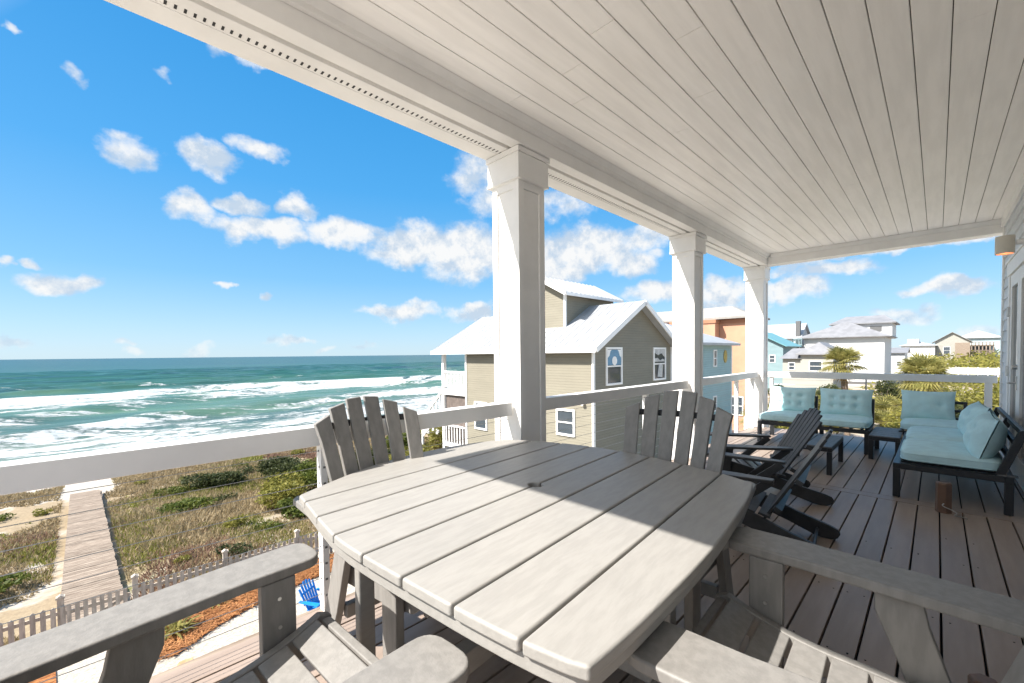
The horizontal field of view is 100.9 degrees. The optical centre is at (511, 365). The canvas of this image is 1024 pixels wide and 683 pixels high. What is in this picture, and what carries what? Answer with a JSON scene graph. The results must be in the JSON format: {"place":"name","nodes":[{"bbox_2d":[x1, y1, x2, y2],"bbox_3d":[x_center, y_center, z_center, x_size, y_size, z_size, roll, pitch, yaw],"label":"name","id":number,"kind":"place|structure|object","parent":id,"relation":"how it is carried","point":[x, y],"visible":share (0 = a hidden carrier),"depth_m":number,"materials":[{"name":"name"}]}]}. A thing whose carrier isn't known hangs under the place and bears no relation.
{"place":"outdoors","nodes":[
{"label":"outdoors","id":0,"kind":"place"},
{"bbox_2d":[177,657,192,665],"bbox_3d":[-6.915,6.309,8.944,0.292,0.045,0.250,-2,2,-45],"label":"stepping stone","id":1,"kind":"object","parent":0,"point":[184,661],"visible":0.39,"depth_m":8.97,"materials":[{"name":"stone"}]},
{"bbox_2d":[56,572,354,682],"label":"gravel yard","id":2,"kind":"structure","parent":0,"point":[91,673],"depth_m":9.53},
{"bbox_2d":[29,672,55,682],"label":"mulch strip","id":3,"kind":"object","parent":2,"relation":"on","point":[49,676],"depth_m":8.53,"materials":[{"name":"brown wood"}]},
{"bbox_2d":[159,551,333,660],"bbox_3d":[-5.496,6.151,12.711,9.005,0.070,2.695,-2,2,-45],"label":"pine straw","id":4,"kind":"object","parent":2,"relation":"on","point":[213,624],"visible":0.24,"depth_m":10.50,"materials":[{"name":"plant"}]},
{"bbox_2d":[165,614,201,639],"bbox_3d":[-7.891,6.070,9.934,1.106,0.513,1.144,-2,2,-45],"label":"yucca","id":5,"kind":"object","parent":4,"relation":"on","point":[176,626],"visible":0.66,"depth_m":9.91,"materials":[{"name":"plant"}]},
{"bbox_2d":[298,579,319,610],"bbox_3d":[-4.964,5.849,10.626,0.799,0.832,0.714,0,2,15],"label":"beach chair","id":6,"kind":"object","parent":2,"relation":"on","point":[312,603],"visible":0.56,"depth_m":10.61,"materials":[{"name":"blue plastic"}]},
{"bbox_2d":[0,447,436,599],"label":"russet grass","id":7,"kind":"structure","parent":0,"point":[174,556],"depth_m":13.98,"materials":[{"name":"plant"}]},
{"bbox_2d":[0,428,441,582],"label":"green grass","id":8,"kind":"structure","parent":0,"point":[224,489],"depth_m":15.56,"materials":[{"name":"plant"}]},
{"bbox_2d":[0,432,448,644],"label":"dry grass","id":9,"kind":"structure","parent":0,"point":[198,515],"depth_m":16.73,"materials":[{"name":"beige plant"}]},
{"bbox_2d":[0,355,464,461],"bbox_3d":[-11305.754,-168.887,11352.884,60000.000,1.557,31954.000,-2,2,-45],"label":"sea","id":10,"kind":"structure","parent":0,"point":[50,407],"depth_m":95.44,"materials":[{"name":"liquid"}]},
{"bbox_2d":[0,367,999,643],"bbox_3d":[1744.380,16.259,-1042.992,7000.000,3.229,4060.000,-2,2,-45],"label":"ground","id":11,"kind":"structure","parent":0,"point":[40,601],"depth_m":15.30,"materials":[{"name":"beige sand"}]},
{"bbox_2d":[0,512,15,521],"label":"dune bush","id":12,"kind":"object","parent":11,"relation":"on","point":[3,517],"visible":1,"depth_m":17.25,"materials":[{"name":"green plant"}]},
{"bbox_2d":[0,570,31,592],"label":"dune shrub","id":13,"kind":"object","parent":11,"relation":"on","point":[8,582],"visible":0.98,"depth_m":11.82,"materials":[{"name":"green plant"}]},
{"bbox_2d":[31,508,53,516],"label":"dune bush","id":14,"kind":"object","parent":11,"relation":"on","point":[40,513],"visible":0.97,"depth_m":17.71,"materials":[{"name":"green plant"}]},
{"bbox_2d":[61,489,122,622],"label":"boardwalk","id":15,"kind":"structure","parent":11,"relation":"on","point":[88,565],"depth_m":13.63,"materials":[{"name":"brown wood"}]},
{"bbox_2d":[134,479,149,484],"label":"dune bush","id":16,"kind":"object","parent":11,"relation":"on","point":[141,481],"visible":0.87,"depth_m":21.55,"materials":[{"name":"green plant"}]},
{"bbox_2d":[0,529,332,646],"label":"picket fence","id":17,"kind":"object","parent":11,"relation":"on","point":[61,613],"visible":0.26,"depth_m":10.31,"materials":[{"name":"wood"}]},
{"bbox_2d":[151,486,187,496],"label":"dune bush","id":18,"kind":"object","parent":11,"relation":"on","point":[176,489],"visible":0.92,"depth_m":20.16,"materials":[{"name":"green plant"}]},
{"bbox_2d":[172,554,190,563],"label":"dune bush","id":19,"kind":"object","parent":11,"relation":"on","point":[183,557],"visible":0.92,"depth_m":13.46,"materials":[{"name":"green plant"}]},
{"bbox_2d":[155,496,217,513],"bbox_3d":[-13.873,6.004,18.081,2.111,0.609,1.744,-2,2,-45],"label":"dune shrub","id":20,"kind":"object","parent":11,"relation":"on","point":[193,502],"visible":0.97,"depth_m":17.90,"materials":[{"name":"green plant"}]},
{"bbox_2d":[186,484,203,490],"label":"dune bush","id":21,"kind":"object","parent":11,"relation":"on","point":[194,487],"visible":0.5,"depth_m":20.93,"materials":[{"name":"green plant"}]},
{"bbox_2d":[179,470,248,487],"bbox_3d":[-15.076,5.836,21.517,2.949,0.919,1.754,-1,2,-22],"label":"dune shrub","id":22,"kind":"object","parent":11,"relation":"on","point":[213,479],"visible":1,"depth_m":21.14,"materials":[{"name":"green plant"}]},
{"bbox_2d":[213,492,237,502],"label":"dune bush","id":23,"kind":"object","parent":11,"relation":"on","point":[221,497],"visible":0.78,"depth_m":19.20,"materials":[{"name":"green plant"}]},
{"bbox_2d":[213,541,252,560],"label":"dune bush","id":24,"kind":"object","parent":11,"relation":"on","point":[235,547],"visible":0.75,"depth_m":13.86,"materials":[{"name":"green plant"}]},
{"bbox_2d":[222,514,248,527],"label":"dune bush","id":25,"kind":"object","parent":11,"relation":"on","point":[233,522],"visible":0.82,"depth_m":16.24,"materials":[{"name":"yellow plant"}]},
{"bbox_2d":[237,464,253,473],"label":"dune bush","id":26,"kind":"object","parent":11,"relation":"on","point":[248,469],"visible":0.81,"depth_m":23.39,"materials":[{"name":"green plant"}]},
{"bbox_2d":[253,520,283,531],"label":"dune bush","id":27,"kind":"object","parent":11,"relation":"on","point":[270,525],"visible":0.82,"depth_m":15.94,"materials":[{"name":"green plant"}]},
{"bbox_2d":[255,469,308,508],"bbox_3d":[-10.403,5.749,19.415,2.214,1.386,3.305,-1,2,-23],"label":"dune shrub","id":28,"kind":"object","parent":11,"relation":"on","point":[272,485],"visible":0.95,"depth_m":18.73,"materials":[{"name":"green plant"}]},
{"bbox_2d":[254,456,312,482],"bbox_3d":[-12.089,5.505,22.461,2.602,1.292,3.015,-2,2,-45],"label":"dune shrub","id":29,"kind":"object","parent":11,"relation":"on","point":[268,467],"visible":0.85,"depth_m":22.14,"materials":[{"name":"green plant"}]},
{"bbox_2d":[275,497,305,518],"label":"dune shrub","id":30,"kind":"object","parent":11,"relation":"on","point":[296,512],"visible":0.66,"depth_m":17.19,"materials":[{"name":"green plant"}]},
{"bbox_2d":[291,448,304,455],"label":"dune bush","id":31,"kind":"object","parent":11,"relation":"on","point":[298,451],"visible":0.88,"depth_m":27.88,"materials":[{"name":"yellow plant"}]},
{"bbox_2d":[289,455,343,490],"bbox_3d":[-9.627,5.477,21.812,3.237,1.558,3.438,-2,2,-45],"label":"dune shrub","id":32,"kind":"object","parent":11,"relation":"on","point":[310,476],"visible":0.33,"depth_m":21.32,"materials":[{"name":"green plant"}]},
{"bbox_2d":[355,446,390,470],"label":"dune shrub","id":33,"kind":"object","parent":11,"relation":"on","point":[388,449],"visible":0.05,"depth_m":24.06,"materials":[{"name":"green plant"}]},
{"bbox_2d":[385,432,421,450],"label":"dune shrub","id":34,"kind":"object","parent":11,"relation":"on","point":[404,434],"visible":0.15,"depth_m":26.94,"materials":[{"name":"green plant"}]},
{"bbox_2d":[389,443,434,459],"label":"dune shrub","id":35,"kind":"object","parent":11,"relation":"on","point":[407,451],"visible":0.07,"depth_m":23.95,"materials":[{"name":"green plant"}]},
{"bbox_2d":[425,427,442,448],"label":"dune shrub","id":36,"kind":"object","parent":11,"relation":"on","point":[439,434],"visible":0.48,"depth_m":27.59,"materials":[{"name":"green plant"}]},
{"bbox_2d":[421,277,671,457],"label":"beach house","id":37,"kind":"structure","parent":11,"relation":"on","point":[596,338],"depth_m":19.63,"materials":[{"name":"beige"}]},
{"bbox_2d":[474,401,487,430],"bbox_3d":[-1.624,2.632,21.994,0.080,1.450,1.000,-2,2,-45],"label":"window","id":38,"kind":"structure","parent":37,"relation":"in","point":[483,426],"depth_m":21.98,"materials":[{"name":"white paint"}]},
{"bbox_2d":[556,408,574,436],"bbox_3d":[2.282,2.444,18.062,0.080,1.150,1.000,-2,2,-45],"label":"window","id":39,"kind":"structure","parent":37,"relation":"in","point":[569,414],"depth_m":18.06,"materials":[{"name":"glass"}]},
{"bbox_2d":[605,347,622,385],"bbox_3d":[4.373,0.044,18.098,1.280,1.620,0.080,-2,2,-45],"label":"window","id":40,"kind":"structure","parent":37,"relation":"in","point":[614,355],"depth_m":18.08,"materials":[{"name":"glass"}]},
{"bbox_2d":[653,347,665,380],"bbox_3d":[7.349,-0.067,21.060,1.320,1.620,0.080,-2,2,-45],"label":"window","id":41,"kind":"structure","parent":37,"relation":"in","point":[659,353],"depth_m":21.00,"materials":[{"name":"glass"}]},
{"bbox_2d":[665,323,740,443],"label":"aqua house","id":42,"kind":"structure","parent":11,"relation":"on","point":[717,356],"depth_m":27.48,"materials":[{"name":"paint"}]},
{"bbox_2d":[713,350,716,366],"bbox_3d":[12.943,-0.434,26.969,0.600,1.100,0.080,-2,2,-45],"label":"window","id":43,"kind":"structure","parent":42,"relation":"in","point":[714,351],"depth_m":26.93,"materials":[{"name":"glass"}]},
{"bbox_2d":[656,306,769,429],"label":"coral building","id":44,"kind":"structure","parent":11,"relation":"on","point":[728,323],"depth_m":35.35,"materials":[{"name":"paint"}]},
{"bbox_2d":[732,396,743,415],"bbox_3d":[18.703,3.388,35.192,0.080,1.600,1.000,-2,2,-45],"label":"window","id":45,"kind":"structure","parent":44,"relation":"in","point":[741,398],"depth_m":35.01,"materials":[{"name":"white paint"}]},
{"bbox_2d":[769,421,790,428],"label":"garden bush","id":46,"kind":"object","parent":11,"relation":"on","point":[781,427],"visible":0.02,"depth_m":28.28,"materials":[{"name":"green plant"}]},
{"bbox_2d":[768,332,801,389],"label":"teal cottage","id":47,"kind":"structure","parent":11,"relation":"on","point":[778,347],"depth_m":69.98,"materials":[{"name":"paint"}]},
{"bbox_2d":[769,355,774,362],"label":"window","id":48,"kind":"structure","parent":47,"relation":"in","point":[771,357],"depth_m":70.09,"materials":[{"name":"glass"}]},
{"bbox_2d":[768,321,809,347],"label":"white roofed house","id":49,"kind":"structure","parent":11,"relation":"on","point":[790,332],"depth_m":92.34,"materials":[{"name":"white"}]},
{"bbox_2d":[815,384,838,401],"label":"garden bush","id":50,"kind":"object","parent":11,"relation":"on","point":[818,392],"visible":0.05,"depth_m":43.90,"materials":[{"name":"green plant"}]},
{"bbox_2d":[816,343,868,435],"bbox_3d":[19.937,2.136,25.642,2.830,6.982,2.928,-1,2,-23],"label":"cabbage palm","id":51,"kind":"object","parent":11,"relation":"on","point":[844,356],"visible":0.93,"depth_m":25.22,"materials":[{"name":"plant"}]},
{"bbox_2d":[814,395,876,413],"bbox_3d":[28.759,3.882,36.825,3.670,2.779,4.682,-2,2,-42],"label":"garden bush","id":52,"kind":"object","parent":11,"relation":"on","point":[819,396],"visible":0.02,"depth_m":37.73,"materials":[{"name":"green plant"}]},
{"bbox_2d":[792,315,899,384],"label":"white house","id":53,"kind":"structure","parent":11,"relation":"on","point":[871,337],"depth_m":79.35,"materials":[{"name":"white paint"}]},
{"bbox_2d":[874,407,895,426],"bbox_3d":[31.383,4.381,35.499,3.535,1.801,3.113,0,2,29],"label":"saw palmetto","id":54,"kind":"object","parent":11,"relation":"on","point":[878,419],"visible":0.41,"depth_m":35.36,"materials":[{"name":"plant"}]},
{"bbox_2d":[873,380,902,399],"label":"garden bush","id":55,"kind":"object","parent":11,"relation":"on","point":[888,389],"visible":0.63,"depth_m":53.41,"materials":[{"name":"green plant"}]},
{"bbox_2d":[875,398,901,413],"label":"saw palmetto","id":56,"kind":"object","parent":11,"relation":"on","point":[886,404],"visible":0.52,"depth_m":41.44,"materials":[{"name":"plant"}]},
{"bbox_2d":[875,394,901,407],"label":"saw palmetto","id":57,"kind":"object","parent":11,"relation":"on","point":[894,401],"visible":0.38,"depth_m":45.58,"materials":[{"name":"plant"}]},
{"bbox_2d":[881,409,901,425],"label":"garden bush","id":58,"kind":"object","parent":11,"relation":"on","point":[898,413],"visible":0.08,"depth_m":31.23,"materials":[{"name":"green plant"}]},
{"bbox_2d":[884,418,901,428],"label":"garden bush","id":59,"kind":"object","parent":11,"relation":"on","point":[895,425],"visible":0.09,"depth_m":27.61,"materials":[{"name":"yellow plant"}]},
{"bbox_2d":[891,347,910,373],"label":"white cottage","id":60,"kind":"structure","parent":11,"relation":"on","point":[898,353],"depth_m":95.17,"materials":[{"name":"paint"}]},
{"bbox_2d":[900,339,937,357],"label":"flat white house","id":61,"kind":"structure","parent":11,"relation":"on","point":[916,345],"depth_m":147.81,"materials":[{"name":"paint"}]},
{"bbox_2d":[889,351,961,397],"bbox_3d":[22.275,2.421,22.962,3.025,6.504,3.060,0,2,8],"label":"cabbage palm","id":62,"kind":"object","parent":11,"relation":"on","point":[916,364],"visible":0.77,"depth_m":22.58,"materials":[{"name":"plant"}]},
{"bbox_2d":[860,350,999,410],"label":"inland scrub","id":63,"kind":"object","parent":11,"relation":"on","point":[961,362],"visible":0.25,"depth_m":103.75,"materials":[{"name":"green plant"}]},
{"bbox_2d":[932,332,972,366],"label":"tan gabled house","id":64,"kind":"structure","parent":11,"relation":"on","point":[951,343],"depth_m":153.74,"materials":[{"name":"beige"}]},
{"bbox_2d":[943,347,949,353],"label":"window","id":65,"kind":"structure","parent":64,"relation":"in","point":[946,350],"depth_m":154.83,"materials":[{"name":"glass"}]},
{"bbox_2d":[909,367,999,376],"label":"white fence","id":66,"kind":"object","parent":11,"relation":"on","point":[986,371],"visible":0.25,"depth_m":95.06,"materials":[{"name":"paint"}]},
{"bbox_2d":[938,386,973,404],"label":"garden bush","id":67,"kind":"object","parent":11,"relation":"on","point":[959,393],"visible":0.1,"depth_m":39.66,"materials":[{"name":"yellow plant"}]},
{"bbox_2d":[955,401,963,417],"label":"garden bush","id":68,"kind":"object","parent":11,"relation":"on","point":[958,407],"visible":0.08,"depth_m":34.35,"materials":[{"name":"green plant"}]},
{"bbox_2d":[957,390,998,417],"bbox_3d":[40.403,3.624,34.803,4.129,3.126,5.267,0,2,7],"label":"garden bush","id":69,"kind":"object","parent":11,"relation":"on","point":[979,397],"visible":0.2,"depth_m":35.67,"materials":[{"name":"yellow plant"}]},
{"bbox_2d":[967,385,999,401],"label":"garden bush","id":70,"kind":"object","parent":11,"relation":"on","point":[994,389],"visible":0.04,"depth_m":41.86,"materials":[{"name":"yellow plant"}]},
{"bbox_2d":[0,0,1001,359],"label":"sky","id":71,"kind":"structure","parent":0,"point":[166,192],"materials":[{"name":"blue"}]},
{"bbox_2d":[104,0,1023,491],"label":"porch house","id":72,"kind":"structure","parent":0,"point":[756,140],"depth_m":2.91,"materials":[{"name":"paint"}]},
{"bbox_2d":[995,234,1023,255],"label":"wall lamp","id":73,"kind":"object","parent":72,"relation":"attached to","point":[1004,244],"visible":1,"depth_m":3.47,"materials":[{"name":"metal"}]},
{"bbox_2d":[149,426,1023,682],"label":"deck floor","id":74,"kind":"structure","parent":0,"point":[867,514],"depth_m":2.55,"materials":[{"name":"grey wood"}]},
{"bbox_2d":[0,543,469,682],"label":"dining chair","id":75,"kind":"object","parent":74,"relation":"on","point":[128,637],"visible":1,"depth_m":1.14,"materials":[{"name":"wood"}]},
{"bbox_2d":[0,402,511,682],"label":"deck railing","id":76,"kind":"object","parent":74,"relation":"on","point":[25,475],"visible":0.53,"depth_m":1.77,"materials":[{"name":"white paint"}]},
{"bbox_2d":[293,396,430,656],"bbox_3d":[-0.481,0.724,2.033,0.950,1.096,0.924,1,2,43],"label":"dining chair","id":77,"kind":"object","parent":74,"relation":"on","point":[394,606],"visible":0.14,"depth_m":2.15,"materials":[{"name":"grey wood"}]},
{"bbox_2d":[299,440,752,682],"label":"dining table","id":78,"kind":"object","parent":74,"relation":"on","point":[552,562],"visible":0.99,"depth_m":1.36,"materials":[{"name":"wood"}]},
{"bbox_2d":[546,380,687,454],"bbox_3d":[1.185,0.720,4.353,2.784,0.985,0.104,-2,2,-45],"label":"deck railing","id":79,"kind":"object","parent":74,"relation":"on","point":[574,399],"visible":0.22,"depth_m":4.04,"materials":[{"name":"white paint"}]},
{"bbox_2d":[623,391,755,631],"bbox_3d":[0.684,0.709,2.114,0.924,1.096,0.950,1,2,40],"label":"dining chair","id":80,"kind":"object","parent":74,"relation":"on","point":[704,416],"visible":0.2,"depth_m":2.32,"materials":[{"name":"grey wood"}]},
{"bbox_2d":[703,372,757,439],"bbox_3d":[3.328,0.640,6.486,2.622,0.985,0.104,-2,2,-45],"label":"deck railing","id":81,"kind":"object","parent":74,"relation":"on","point":[735,378],"visible":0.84,"depth_m":6.71,"materials":[{"name":"white paint"}]},
{"bbox_2d":[688,429,839,544],"bbox_3d":[1.746,0.819,3.050,0.978,0.803,0.720,1,2,39],"label":"folding chair","id":82,"kind":"object","parent":74,"relation":"on","point":[770,504],"visible":0.48,"depth_m":2.88,"materials":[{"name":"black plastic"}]},
{"bbox_2d":[707,408,833,505],"bbox_3d":[2.317,0.790,3.941,0.978,0.803,0.720,0,2,15],"label":"folding chair","id":83,"kind":"object","parent":74,"relation":"on","point":[805,425],"visible":0.55,"depth_m":3.73,"materials":[{"name":"black plastic"}]},
{"bbox_2d":[757,396,817,440],"bbox_3d":[4.088,0.789,6.257,0.756,0.642,0.620,-2,2,-45],"label":"armless sofa","id":84,"kind":"object","parent":74,"relation":"on","point":[760,422],"visible":0.33,"depth_m":6.19,"materials":[{"name":"grey metal"}]},
{"bbox_2d":[760,410,802,422],"bbox_3d":[4.050,0.743,6.218,0.665,0.126,0.604,-2,2,-45],"label":"seat cushion","id":85,"kind":"object","parent":84,"relation":"on","point":[782,415],"visible":0.55,"depth_m":6.07,"materials":[{"name":"teal fabric"}]},
{"bbox_2d":[768,386,816,410],"bbox_3d":[4.225,0.520,6.389,0.600,0.400,0.181,1,-12,45],"label":"back pillow","id":86,"kind":"object","parent":85,"relation":"on","point":[791,398],"visible":0.88,"depth_m":6.33,"materials":[{"name":"teal fabric"}]},
{"bbox_2d":[779,434,843,474],"bbox_3d":[3.480,1.003,4.907,0.800,0.300,0.480,-2,2,-45],"label":"coffee table","id":87,"kind":"object","parent":74,"relation":"on","point":[832,444],"visible":0.45,"depth_m":4.69,"materials":[{"name":"grey metal"}]},
{"bbox_2d":[627,527,1023,682],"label":"dining chair","id":88,"kind":"object","parent":74,"relation":"on","point":[705,650],"visible":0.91,"depth_m":1.20,"materials":[{"name":"grey wood"}]},
{"bbox_2d":[818,399,874,454],"bbox_3d":[4.540,0.796,5.804,0.756,0.642,0.620,-2,2,-45],"label":"armless sofa","id":89,"kind":"object","parent":74,"relation":"on","point":[866,432],"visible":0.31,"depth_m":5.50,"materials":[{"name":"grey metal"}]},
{"bbox_2d":[820,414,872,428],"bbox_3d":[4.502,0.750,5.765,0.665,0.126,0.604,-2,2,-45],"label":"seat cushion","id":90,"kind":"object","parent":89,"relation":"on","point":[850,421],"visible":0.76,"depth_m":5.55,"materials":[{"name":"teal fabric"}]},
{"bbox_2d":[820,388,873,418],"bbox_3d":[4.676,0.527,5.936,0.600,0.400,0.181,1,-12,45],"label":"back pillow","id":91,"kind":"object","parent":90,"relation":"on","point":[847,402],"visible":0.98,"depth_m":5.87,"materials":[{"name":"teal fabric"}]},
{"bbox_2d":[766,371,997,427],"bbox_3d":[5.418,0.617,6.492,0.104,0.985,2.660,-2,2,-45],"label":"deck railing","id":92,"kind":"object","parent":74,"relation":"on","point":[988,381],"visible":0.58,"depth_m":6.18,"materials":[{"name":"white paint"}]},
{"bbox_2d":[868,427,902,458],"bbox_3d":[4.710,0.984,5.316,0.800,0.290,0.285,-2,2,-45],"label":"side table","id":93,"kind":"object","parent":74,"relation":"on","point":[879,434],"visible":0.76,"depth_m":5.12,"materials":[{"name":"grey metal"}]},
{"bbox_2d":[899,401,967,442],"bbox_3d":[5.345,0.799,5.364,0.756,0.642,0.620,-2,2,-45],"label":"armless sofa","id":94,"kind":"object","parent":74,"relation":"on","point":[965,404],"visible":0.12,"depth_m":5.41,"materials":[{"name":"grey metal"}]},
{"bbox_2d":[900,418,957,429],"bbox_3d":[5.307,0.753,5.325,0.665,0.126,0.604,-2,2,-45],"label":"seat cushion","id":95,"kind":"object","parent":94,"relation":"on","point":[906,423],"visible":0.5,"depth_m":5.23,"materials":[{"name":"teal fabric"}]},
{"bbox_2d":[900,390,955,419],"bbox_3d":[5.439,0.530,5.538,0.520,0.400,0.192,1,-12,45],"label":"back pillow","id":96,"kind":"object","parent":95,"relation":"on","point":[924,404],"visible":0.97,"depth_m":5.48,"materials":[{"name":"teal fabric"}]},
{"bbox_2d":[892,407,1023,515],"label":"sofa","id":97,"kind":"object","parent":74,"relation":"on","point":[1003,474],"visible":0.35,"depth_m":3.51,"materials":[{"name":"grey metal"}]},
{"bbox_2d":[906,426,962,441],"bbox_3d":[4.718,0.778,4.591,0.903,0.126,0.635,-2,2,-45],"label":"seat cushion","id":98,"kind":"object","parent":97,"relation":"on","point":[940,433],"visible":0.34,"depth_m":4.51,"materials":[{"name":"teal fabric"}]},
{"bbox_2d":[957,401,995,434],"bbox_3d":[4.878,0.590,4.451,0.247,0.380,0.740,24,17,39],"label":"back pillow","id":99,"kind":"object","parent":98,"relation":"on","point":[970,412],"visible":0.49,"depth_m":4.35,"materials":[{"name":"teal fabric"}]},
{"bbox_2d":[900,438,1002,470],"bbox_3d":[4.038,0.804,3.914,0.903,0.126,0.635,-2,2,-45],"label":"seat cushion","id":100,"kind":"object","parent":97,"relation":"on","point":[943,452],"visible":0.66,"depth_m":3.70,"materials":[{"name":"teal fabric"}]},
{"bbox_2d":[963,411,1007,458],"bbox_3d":[4.177,0.621,3.739,0.800,0.380,0.248,-2,19,-45],"label":"back pillow","id":101,"kind":"object","parent":100,"relation":"on","point":[989,429],"visible":0.94,"depth_m":3.52,"materials":[{"name":"teal fabric"}]},
{"bbox_2d":[739,404,769,425],"bbox_3d":[12.750,3.852,22.122,2.131,3.894,2.061,0,2,6],"label":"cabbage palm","id":102,"kind":"object","parent":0,"point":[742,421],"visible":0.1,"depth_m":22.27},
{"bbox_2d":[779,342,840,392],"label":"grey house","id":103,"kind":"structure","parent":0,"point":[810,359],"depth_m":58.47,"materials":[{"name":"beige"}]},
{"bbox_2d":[788,362,794,369],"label":"window","id":104,"kind":"structure","parent":103,"relation":"in","point":[791,365],"depth_m":59.90,"materials":[{"name":"white paint"}]},
{"bbox_2d":[809,361,821,370],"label":"window","id":105,"kind":"structure","parent":103,"relation":"in","point":[813,365],"depth_m":57.68,"materials":[{"name":"glass"}]},
{"bbox_2d":[935,481,967,519],"bbox_3d":[3.491,1.071,3.373,0.099,0.245,0.211,0,2,8],"label":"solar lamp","id":106,"kind":"object","parent":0,"point":[943,496],"visible":1,"depth_m":3.40,"materials":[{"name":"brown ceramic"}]},
{"bbox_2d":[962,330,1000,363],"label":"pale blue house","id":107,"kind":"structure","parent":0,"point":[986,341],"depth_m":174.29,"materials":[{"name":"paint"}]},
{"bbox_2d":[967,673,997,682],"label":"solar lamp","id":108,"kind":"object","parent":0,"point":[977,678],"visible":1,"depth_m":1.52,"materials":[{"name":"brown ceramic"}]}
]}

